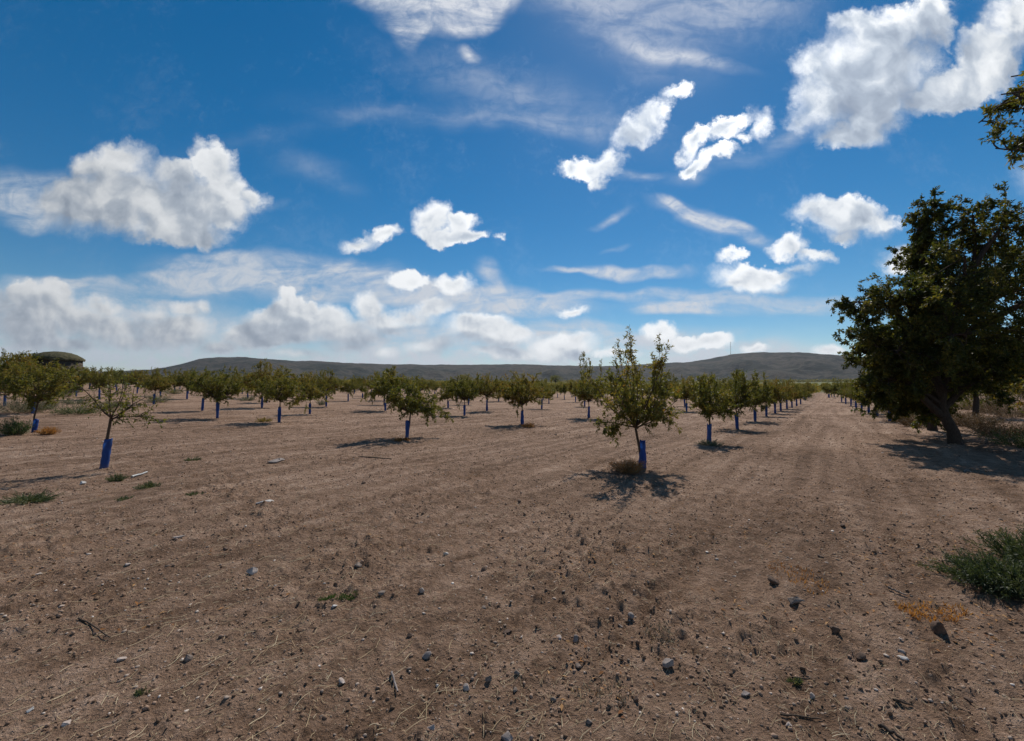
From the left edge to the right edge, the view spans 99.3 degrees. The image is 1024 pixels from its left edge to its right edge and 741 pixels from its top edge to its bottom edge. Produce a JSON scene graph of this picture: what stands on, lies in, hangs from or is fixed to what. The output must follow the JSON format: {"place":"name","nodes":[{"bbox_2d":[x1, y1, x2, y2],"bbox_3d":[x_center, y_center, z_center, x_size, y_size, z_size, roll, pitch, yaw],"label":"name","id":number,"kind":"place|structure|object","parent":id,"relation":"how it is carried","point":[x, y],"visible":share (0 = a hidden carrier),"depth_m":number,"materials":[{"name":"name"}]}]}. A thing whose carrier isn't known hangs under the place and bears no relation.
{"place":"outdoors","nodes":[
{"label":"outdoors","id":0,"kind":"place"},
{"bbox_2d":[0,382,1023,740],"bbox_3d":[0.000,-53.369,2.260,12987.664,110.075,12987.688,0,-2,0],"label":"ground","id":1,"kind":"structure","parent":0,"point":[752,586],"depth_m":3.64,"materials":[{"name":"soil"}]},
{"bbox_2d":[0,348,24,373],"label":"almond tree","id":2,"kind":"object","parent":1,"relation":"on","point":[3,363],"visible":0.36,"depth_m":29.11,"materials":[{"name":"green plant"}]},
{"bbox_2d":[0,364,24,405],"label":"almond tree","id":3,"kind":"object","parent":1,"relation":"on","point":[4,398],"visible":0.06,"depth_m":24.83,"materials":[{"name":"green plant"}]},
{"bbox_2d":[0,412,35,435],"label":"shrub","id":4,"kind":"object","parent":1,"relation":"on","point":[15,427],"visible":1,"depth_m":13.45,"materials":[{"name":"green plant"}]},
{"bbox_2d":[0,352,43,365],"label":"tree","id":5,"kind":"object","parent":1,"relation":"on","point":[33,357],"visible":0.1,"depth_m":42.27,"materials":[{"name":"green plant"}]},
{"bbox_2d":[0,487,62,505],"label":"weed","id":6,"kind":"object","parent":1,"relation":"on","point":[37,498],"visible":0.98,"depth_m":5.92,"materials":[{"name":"green plant"}]},
{"bbox_2d":[0,396,63,412],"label":"shrub","id":7,"kind":"object","parent":1,"relation":"on","point":[16,407],"visible":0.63,"depth_m":21.17,"materials":[{"name":"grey plant"}]},
{"bbox_2d":[0,358,84,432],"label":"almond tree","id":8,"kind":"object","parent":1,"relation":"on","point":[25,385],"visible":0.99,"depth_m":14.19,"materials":[{"name":"green plant"}]},
{"bbox_2d":[0,350,86,413],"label":"almond tree","id":9,"kind":"object","parent":1,"relation":"on","point":[48,371],"visible":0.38,"depth_m":20.42,"materials":[{"name":"green plant"}]},
{"bbox_2d":[33,427,61,434],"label":"dry tuft","id":10,"kind":"object","parent":1,"relation":"on","point":[47,431],"visible":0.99,"depth_m":13.86,"materials":[{"name":"plant"}]},
{"bbox_2d":[34,351,85,392],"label":"stone hut","id":11,"kind":"object","parent":1,"relation":"on","point":[68,360],"visible":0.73,"depth_m":44.17,"materials":[{"name":"grey stone"}]},
{"bbox_2d":[44,402,101,414],"bbox_3d":[-21.194,1.889,21.254,2.230,0.728,2.162,0,-2,0],"label":"shrub","id":12,"kind":"object","parent":1,"relation":"on","point":[68,410],"visible":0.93,"depth_m":21.01,"materials":[{"name":"green plant"}]},
{"bbox_2d":[58,397,88,404],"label":"shrub","id":13,"kind":"object","parent":1,"relation":"on","point":[78,401],"visible":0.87,"depth_m":27.71,"materials":[{"name":"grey plant"}]},
{"bbox_2d":[66,368,93,394],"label":"almond tree","id":14,"kind":"object","parent":1,"relation":"on","point":[81,381],"visible":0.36,"depth_m":37.06,"materials":[{"name":"green plant"}]},
{"bbox_2d":[77,617,109,637],"bbox_3d":[-2.674,1.642,2.786,0.423,0.029,0.017,-1,-3,26],"label":"stick","id":15,"kind":"object","parent":1,"relation":"on","point":[88,622],"visible":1,"depth_m":2.80,"materials":[{"name":"brown wood"}]},
{"bbox_2d":[77,367,116,399],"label":"almond tree","id":16,"kind":"object","parent":1,"relation":"on","point":[94,380],"visible":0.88,"depth_m":33.14,"materials":[{"name":"green plant"}]},
{"bbox_2d":[89,397,119,407],"bbox_3d":[-24.059,1.930,25.825,1.620,0.697,1.496,1,-3,-26],"label":"shrub","id":17,"kind":"object","parent":1,"relation":"on","point":[112,405],"visible":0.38,"depth_m":25.75,"materials":[{"name":"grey plant"}]},
{"bbox_2d":[60,368,166,468],"bbox_3d":[-7.654,0.968,8.467,1.564,1.971,1.297,0,-2,0],"label":"almond tree","id":18,"kind":"object","parent":1,"relation":"on","point":[106,454],"visible":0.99,"depth_m":8.41,"materials":[{"name":"green plant"}]},
{"bbox_2d":[105,472,130,481],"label":"weed","id":19,"kind":"object","parent":1,"relation":"on","point":[115,478],"visible":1,"depth_m":7.30,"materials":[{"name":"green plant"}]},
{"bbox_2d":[106,368,130,390],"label":"almond tree","id":20,"kind":"object","parent":1,"relation":"on","point":[119,375],"visible":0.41,"depth_m":50.06,"materials":[{"name":"green plant"}]},
{"bbox_2d":[127,369,149,393],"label":"almond tree","id":21,"kind":"object","parent":1,"relation":"on","point":[132,382],"visible":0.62,"depth_m":45.62,"materials":[{"name":"green plant"}]},
{"bbox_2d":[134,685,151,697],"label":"weed","id":22,"kind":"object","parent":1,"relation":"on","point":[139,692],"visible":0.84,"depth_m":2.22,"materials":[{"name":"green plant"}]},
{"bbox_2d":[132,481,162,489],"bbox_3d":[-5.667,1.795,6.793,0.342,0.155,0.420,0,-2,0],"label":"weed","id":23,"kind":"object","parent":1,"relation":"on","point":[145,485],"visible":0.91,"depth_m":6.77,"materials":[{"name":"green plant"}]},
{"bbox_2d":[144,367,165,379],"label":"almond tree","id":24,"kind":"object","parent":1,"relation":"on","point":[153,373],"visible":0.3,"depth_m":58.14,"materials":[{"name":"green plant"}]},
{"bbox_2d":[137,369,176,403],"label":"almond tree","id":25,"kind":"object","parent":1,"relation":"on","point":[150,384],"visible":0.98,"depth_m":30.01,"materials":[{"name":"green plant"}]},
{"bbox_2d":[139,393,175,402],"bbox_3d":[-26.406,1.993,32.474,2.368,0.912,2.213,0,-2,0],"label":"shrub","id":26,"kind":"object","parent":1,"relation":"on","point":[159,399],"visible":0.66,"depth_m":32.28,"materials":[{"name":"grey plant"}]},
{"bbox_2d":[168,368,199,398],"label":"almond tree","id":27,"kind":"object","parent":1,"relation":"on","point":[179,380],"visible":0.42,"depth_m":37.40,"materials":[{"name":"green plant"}]},
{"bbox_2d":[183,366,228,410],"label":"almond tree","id":28,"kind":"object","parent":1,"relation":"on","point":[191,394],"visible":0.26,"depth_m":25.30,"materials":[{"name":"green plant"}]},
{"bbox_2d":[186,365,246,417],"bbox_3d":[-14.116,1.014,20.892,2.695,2.691,2.603,1,-3,-17],"label":"almond tree","id":29,"kind":"object","parent":1,"relation":"on","point":[214,391],"visible":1,"depth_m":20.87,"materials":[{"name":"green plant"}]},
{"bbox_2d":[246,567,257,574],"bbox_3d":[-2.175,1.677,3.651,0.088,0.062,0.066,-1,-3,30],"label":"stone","id":30,"kind":"object","parent":1,"relation":"on","point":[252,570],"visible":1,"depth_m":3.64,"materials":[{"name":"stone"}]},
{"bbox_2d":[239,358,283,407],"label":"almond tree","id":31,"kind":"object","parent":1,"relation":"on","point":[255,378],"visible":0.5,"depth_m":29.26,"materials":[{"name":"green plant"}]},
{"bbox_2d":[246,366,319,421],"bbox_3d":[-10.293,1.060,19.294,2.521,2.599,2.985,0,-2,0],"label":"almond tree","id":32,"kind":"object","parent":1,"relation":"on","point":[285,387],"visible":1,"depth_m":19.12,"materials":[{"name":"green plant"}]},
{"bbox_2d":[290,371,333,413],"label":"almond tree","id":33,"kind":"object","parent":1,"relation":"on","point":[310,390],"visible":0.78,"depth_m":24.74,"materials":[{"name":"green plant"}]},
{"bbox_2d":[309,366,346,406],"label":"almond tree","id":34,"kind":"object","parent":1,"relation":"on","point":[335,385],"visible":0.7,"depth_m":32.55,"materials":[{"name":"green plant"}]},
{"bbox_2d":[318,589,357,600],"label":"grass","id":35,"kind":"structure","parent":1,"relation":"on","point":[329,596],"depth_m":3.21,"materials":[{"name":"green plant"}]},
{"bbox_2d":[336,378,363,400],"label":"almond tree","id":36,"kind":"object","parent":1,"relation":"on","point":[346,387],"visible":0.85,"depth_m":42.44,"materials":[{"name":"green plant"}]},
{"bbox_2d":[362,374,374,390],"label":"almond tree","id":37,"kind":"object","parent":1,"relation":"on","point":[367,385],"visible":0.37,"depth_m":58.43,"materials":[{"name":"green plant"}]},
{"bbox_2d":[360,366,406,410],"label":"almond tree","id":38,"kind":"object","parent":1,"relation":"on","point":[372,392],"visible":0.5,"depth_m":29.11,"materials":[{"name":"green plant"}]},
{"bbox_2d":[369,368,453,437],"bbox_3d":[-3.163,1.024,13.802,2.334,2.312,2.171,-1,-3,22],"label":"almond tree","id":39,"kind":"object","parent":1,"relation":"on","point":[411,406],"visible":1,"depth_m":13.61,"materials":[{"name":"green plant"}]},
{"bbox_2d":[409,375,434,390],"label":"almond tree","id":40,"kind":"object","parent":1,"relation":"on","point":[428,387],"visible":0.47,"depth_m":49.98,"materials":[{"name":"green plant"}]},
{"bbox_2d":[435,383,454,407],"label":"almond tree","id":41,"kind":"object","parent":1,"relation":"on","point":[446,395],"visible":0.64,"depth_m":33.24,"materials":[{"name":"green plant"}]},
{"bbox_2d":[443,373,483,415],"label":"almond tree","id":42,"kind":"object","parent":1,"relation":"on","point":[468,389],"visible":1,"depth_m":24.80,"materials":[{"name":"green plant"}]},
{"bbox_2d":[474,372,506,410],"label":"almond tree","id":43,"kind":"object","parent":1,"relation":"on","point":[486,391],"visible":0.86,"depth_m":29.23,"materials":[{"name":"green plant"}]},
{"bbox_2d":[501,731,512,740],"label":"stone","id":44,"kind":"object","parent":1,"relation":"on","point":[507,736],"visible":1,"depth_m":1.91,"materials":[{"name":"grey stone"}]},
{"bbox_2d":[0,444,1017,740],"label":"straw","id":45,"kind":"object","parent":1,"relation":"on","point":[394,620],"visible":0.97,"depth_m":2.67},
{"bbox_2d":[0,407,1023,740],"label":"soil crumbs","id":46,"kind":"object","parent":1,"relation":"on","point":[324,717],"visible":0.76,"depth_m":3.06,"materials":[{"name":"brown soil"}]},
{"bbox_2d":[496,370,553,423],"bbox_3d":[0.427,1.170,18.854,2.258,2.440,2.343,1,-3,-25],"label":"almond tree","id":47,"kind":"object","parent":1,"relation":"on","point":[513,391],"visible":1,"depth_m":18.59,"materials":[{"name":"green plant"}]},
{"bbox_2d":[532,382,555,408],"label":"almond tree","id":48,"kind":"object","parent":1,"relation":"on","point":[547,391],"visible":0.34,"depth_m":33.38,"materials":[{"name":"green plant"}]},
{"bbox_2d":[121,374,984,394],"bbox_3d":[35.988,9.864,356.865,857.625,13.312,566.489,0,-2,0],"label":"orchard","id":49,"kind":"object","parent":1,"relation":"on","point":[818,389],"visible":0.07,"depth_m":156.43,"materials":[{"name":"green plant"}]},
{"bbox_2d":[550,375,563,383],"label":"tree","id":50,"kind":"object","parent":1,"relation":"on","point":[557,378],"visible":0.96,"depth_m":419.73,"materials":[{"name":"green plant"}]},
{"bbox_2d":[558,383,568,398],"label":"almond tree","id":51,"kind":"object","parent":1,"relation":"on","point":[563,390],"visible":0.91,"depth_m":62.37,"materials":[{"name":"green plant"}]},
{"bbox_2d":[566,379,581,401],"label":"almond tree","id":52,"kind":"object","parent":1,"relation":"on","point":[570,385],"visible":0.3,"depth_m":50.13,"materials":[{"name":"green plant"}]},
{"bbox_2d":[568,351,610,417],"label":"almond tree","id":53,"kind":"object","parent":1,"relation":"on","point":[585,393],"visible":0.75,"depth_m":22.97,"materials":[{"name":"green plant"}]},
{"bbox_2d":[573,676,633,710],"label":"dry grass","id":54,"kind":"structure","parent":1,"relation":"on","point":[599,690],"depth_m":2.20,"materials":[{"name":"plant"}]},
{"bbox_2d":[606,385,620,402],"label":"almond tree","id":55,"kind":"object","parent":1,"relation":"on","point":[612,390],"visible":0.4,"depth_m":41.94,"materials":[{"name":"green plant"}]},
{"bbox_2d":[606,455,648,473],"bbox_3d":[2.163,1.751,8.130,0.809,0.359,0.758,-1,-3,30],"label":"dry tuft","id":56,"kind":"object","parent":1,"relation":"on","point":[632,466],"visible":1,"depth_m":8.04,"materials":[{"name":"plant"}]},
{"bbox_2d":[578,324,684,467],"bbox_3d":[2.478,0.575,8.704,2.206,2.841,2.239,0,-2,0],"label":"almond tree","id":57,"kind":"object","parent":1,"relation":"on","point":[634,410],"visible":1,"depth_m":8.56,"materials":[{"name":"green plant"}]},
{"bbox_2d":[642,620,679,646],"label":"dry grass","id":58,"kind":"structure","parent":1,"relation":"on","point":[664,629],"depth_m":2.73,"materials":[{"name":"plant"}]},
{"bbox_2d":[646,369,680,407],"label":"almond tree","id":59,"kind":"object","parent":1,"relation":"on","point":[667,383],"visible":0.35,"depth_m":33.57,"materials":[{"name":"green plant"}]},
{"bbox_2d":[662,658,673,667],"bbox_3d":[0.863,1.624,2.422,0.060,0.050,0.070,1,-3,-30],"label":"stone","id":60,"kind":"object","parent":1,"relation":"on","point":[667,662],"visible":1,"depth_m":2.40,"materials":[{"name":"grey stone"}]},
{"bbox_2d":[671,376,703,410],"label":"almond tree","id":61,"kind":"object","parent":1,"relation":"on","point":[686,393],"visible":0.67,"depth_m":29.68,"materials":[{"name":"green plant"}]},
{"bbox_2d":[696,439,724,445],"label":"weed clump","id":62,"kind":"object","parent":1,"relation":"on","point":[709,443],"visible":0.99,"depth_m":11.90,"materials":[{"name":"plant"}]},
{"bbox_2d":[682,372,743,441],"bbox_3d":[5.796,1.099,12.538,1.488,2.118,1.814,0,-2,0],"label":"almond tree","id":63,"kind":"object","parent":1,"relation":"on","point":[703,401],"visible":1,"depth_m":12.44,"materials":[{"name":"green plant"}]},
{"bbox_2d":[720,375,735,391],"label":"almond tree","id":64,"kind":"object","parent":1,"relation":"on","point":[723,380],"visible":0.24,"depth_m":54.53,"materials":[{"name":"green plant"}]},
{"bbox_2d":[707,367,761,428],"bbox_3d":[8.740,1.109,16.966,1.986,2.453,1.833,2,-3,-44],"label":"almond tree","id":65,"kind":"object","parent":1,"relation":"on","point":[740,391],"visible":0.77,"depth_m":16.71,"materials":[{"name":"green plant"}]},
{"bbox_2d":[732,369,777,421],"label":"almond tree","id":66,"kind":"object","parent":1,"relation":"on","point":[763,397],"visible":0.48,"depth_m":20.51,"materials":[{"name":"green plant"}]},
{"bbox_2d":[749,378,787,415],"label":"almond tree","id":67,"kind":"object","parent":1,"relation":"on","point":[776,390],"visible":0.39,"depth_m":24.56,"materials":[{"name":"green plant"}]},
{"bbox_2d":[767,575,778,584],"bbox_3d":[2.062,1.663,3.437,0.080,0.065,0.085,2,-3,-42],"label":"soil clod","id":68,"kind":"object","parent":1,"relation":"on","point":[772,580],"visible":0.99,"depth_m":3.42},
{"bbox_2d":[761,381,790,413],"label":"almond tree","id":69,"kind":"object","parent":1,"relation":"on","point":[782,397],"visible":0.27,"depth_m":27.20,"materials":[{"name":"green plant"}]},
{"bbox_2d":[760,377,798,410],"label":"almond tree","id":70,"kind":"object","parent":1,"relation":"on","point":[788,390],"visible":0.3,"depth_m":30.25,"materials":[{"name":"green plant"}]},
{"bbox_2d":[782,379,801,408],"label":"almond tree","id":71,"kind":"object","parent":1,"relation":"on","point":[797,386],"visible":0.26,"depth_m":33.66,"materials":[{"name":"green plant"}]},
{"bbox_2d":[785,676,803,686],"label":"weed","id":72,"kind":"object","parent":1,"relation":"on","point":[798,681],"visible":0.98,"depth_m":2.30,"materials":[{"name":"green plant"}]},
{"bbox_2d":[787,596,803,603],"bbox_3d":[2.057,1.667,3.167,0.138,0.054,0.066,1,-3,-23],"label":"stone","id":73,"kind":"object","parent":1,"relation":"on","point":[794,600],"visible":1,"depth_m":3.15,"materials":[{"name":"grey stone"}]},
{"bbox_2d":[768,561,831,594],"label":"dry grass","id":74,"kind":"structure","parent":1,"relation":"on","point":[801,577],"depth_m":3.52,"materials":[{"name":"brown plant"}]},
{"bbox_2d":[780,713,821,719],"bbox_3d":[1.372,1.641,2.065,0.186,0.018,0.013,0,-2,5],"label":"stick","id":75,"kind":"object","parent":1,"relation":"on","point":[783,714],"visible":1,"depth_m":2.06,"materials":[{"name":"brown wood"}]},
{"bbox_2d":[795,384,809,405],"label":"almond tree","id":76,"kind":"object","parent":1,"relation":"on","point":[804,396],"visible":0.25,"depth_m":39.63,"materials":[{"name":"green plant"}]},
{"bbox_2d":[799,381,816,392],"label":"almond tree","id":77,"kind":"object","parent":1,"relation":"on","point":[807,386],"visible":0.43,"depth_m":62.96,"materials":[{"name":"green plant"}]},
{"bbox_2d":[819,382,833,397],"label":"almond tree","id":78,"kind":"object","parent":1,"relation":"on","point":[824,388],"visible":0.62,"depth_m":74.27,"materials":[{"name":"green plant"}]},
{"bbox_2d":[828,377,853,401],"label":"almond tree","id":79,"kind":"object","parent":1,"relation":"on","point":[833,388],"visible":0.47,"depth_m":50.80,"materials":[{"name":"green plant"}]},
{"bbox_2d":[834,380,850,403],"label":"almond tree","id":80,"kind":"object","parent":1,"relation":"on","point":[840,392],"visible":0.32,"depth_m":45.36,"materials":[{"name":"green plant"}]},
{"bbox_2d":[842,382,853,405],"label":"almond tree","id":81,"kind":"object","parent":1,"relation":"on","point":[845,394],"visible":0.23,"depth_m":39.89,"materials":[{"name":"green plant"}]},
{"bbox_2d":[844,383,870,412],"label":"almond tree","id":82,"kind":"object","parent":1,"relation":"on","point":[856,392],"visible":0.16,"depth_m":27.61,"materials":[{"name":"green plant"}]},
{"bbox_2d":[855,652,865,659],"bbox_3d":[2.025,1.658,2.523,0.051,0.041,0.049,-1,-3,17],"label":"soil clod","id":83,"kind":"object","parent":1,"relation":"on","point":[860,655],"visible":1,"depth_m":2.52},
{"bbox_2d":[877,723,904,740],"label":"stick","id":84,"kind":"object","parent":1,"relation":"on","point":[883,726],"visible":1,"depth_m":1.98,"materials":[{"name":"brown wood"}]},
{"bbox_2d":[894,415,942,427],"bbox_3d":[16.139,1.981,17.347,1.568,0.590,1.606,-2,-3,43],"label":"bush","id":85,"kind":"object","parent":1,"relation":"on","point":[906,424],"visible":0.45,"depth_m":17.44,"materials":[{"name":"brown plant"}]},
{"bbox_2d":[825,181,1023,444],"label":"old tree","id":86,"kind":"object","parent":1,"relation":"on","point":[922,360],"visible":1,"depth_m":11.67,"materials":[{"name":"green plant"}]},
{"bbox_2d":[894,599,973,622],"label":"dry grass","id":87,"kind":"structure","parent":1,"relation":"on","point":[924,613],"depth_m":3.02,"materials":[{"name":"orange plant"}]},
{"bbox_2d":[930,620,946,634],"bbox_3d":[2.739,1.651,2.801,0.074,0.105,0.085,0,-2,0],"label":"soil clod","id":88,"kind":"object","parent":1,"relation":"on","point":[937,627],"visible":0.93,"depth_m":2.77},
{"bbox_2d":[905,311,1023,430],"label":"old tree","id":89,"kind":"object","parent":1,"relation":"on","point":[930,427],"depth_m":16.03,"materials":[{"name":"green plant"}]},
{"bbox_2d":[915,543,1023,601],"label":"shrub","id":90,"kind":"object","parent":1,"relation":"on","point":[993,575],"visible":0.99,"depth_m":3.32,"materials":[{"name":"green plant"}]},
{"bbox_2d":[954,397,986,409],"bbox_3d":[34.390,2.215,32.840,3.468,1.607,3.622,0,-2,0],"label":"bush","id":91,"kind":"object","parent":1,"relation":"on","point":[965,408],"visible":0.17,"depth_m":32.67,"materials":[{"name":"green plant"}]},
{"bbox_2d":[952,407,1010,427],"bbox_3d":[18.735,1.874,17.469,2.208,0.863,2.241,0,-2,0],"label":"bush","id":92,"kind":"object","parent":1,"relation":"on","point":[964,419],"visible":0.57,"depth_m":17.58,"materials":[{"name":"brown plant"}]},
{"bbox_2d":[956,521,1023,566],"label":"shrub","id":93,"kind":"object","parent":1,"relation":"on","point":[1014,548],"visible":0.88,"depth_m":3.81,"materials":[{"name":"green plant"}]},
{"bbox_2d":[958,415,1023,436],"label":"bush","id":94,"kind":"object","parent":1,"relation":"on","point":[983,429],"visible":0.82,"depth_m":14.24,"materials":[{"name":"brown plant"}]},
{"bbox_2d":[958,368,1023,416],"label":"old tree","id":95,"kind":"object","parent":1,"relation":"on","point":[976,402],"visible":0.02,"depth_m":24.02,"materials":[{"name":"green plant"}]},
{"bbox_2d":[958,393,1023,413],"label":"bush","id":96,"kind":"object","parent":1,"relation":"on","point":[983,409],"visible":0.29,"depth_m":27.50,"materials":[{"name":"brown plant"}]},
{"bbox_2d":[972,386,1023,417],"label":"bush","id":97,"kind":"object","parent":1,"relation":"on","point":[993,409],"visible":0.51,"depth_m":24.09,"materials":[{"name":"brown plant"}]},
{"bbox_2d":[974,425,1023,447],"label":"bush","id":98,"kind":"object","parent":1,"relation":"on","point":[1019,442],"visible":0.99,"depth_m":11.86,"materials":[{"name":"green plant"}]},
{"bbox_2d":[974,337,1023,412],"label":"old tree","id":99,"kind":"object","parent":1,"relation":"on","point":[1020,403],"visible":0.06,"depth_m":17.32,"materials":[{"name":"green plant"}]},
{"bbox_2d":[978,71,1023,170],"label":"old tree","id":100,"kind":"object","parent":1,"relation":"on","point":[1010,104],"visible":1,"depth_m":7.69,"materials":[{"name":"green plant"}]},
{"bbox_2d":[978,371,1023,404],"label":"old tree","id":101,"kind":"object","parent":1,"relation":"on","point":[1013,392],"visible":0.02,"depth_m":29.63,"materials":[{"name":"green plant"}]},
{"bbox_2d":[0,423,1023,740],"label":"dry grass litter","id":102,"kind":"object","parent":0,"point":[514,627],"visible":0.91,"depth_m":2.63,"materials":[{"name":"plant"}]},
{"bbox_2d":[0,422,1023,717],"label":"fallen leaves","id":103,"kind":"object","parent":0,"point":[672,550],"visible":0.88,"depth_m":3.91,"materials":[{"name":"brown plant"}]},
{"bbox_2d":[0,0,1023,371],"label":"sky","id":104,"kind":"structure","parent":0,"point":[420,182],"materials":[{"name":"blue"}]},
{"bbox_2d":[89,352,1018,382],"bbox_3d":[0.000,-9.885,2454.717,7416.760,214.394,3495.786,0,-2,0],"label":"hills","id":105,"kind":"structure","parent":0,"point":[791,365],"depth_m":2222.78,"materials":[{"name":"green plant"}]},
{"bbox_2d":[342,378,855,382],"bbox_3d":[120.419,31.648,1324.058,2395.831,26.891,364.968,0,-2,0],"label":"scrub","id":106,"kind":"object","parent":105,"relation":"on","point":[809,380],"visible":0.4,"depth_m":1208.59,"materials":[{"name":"green plant"}]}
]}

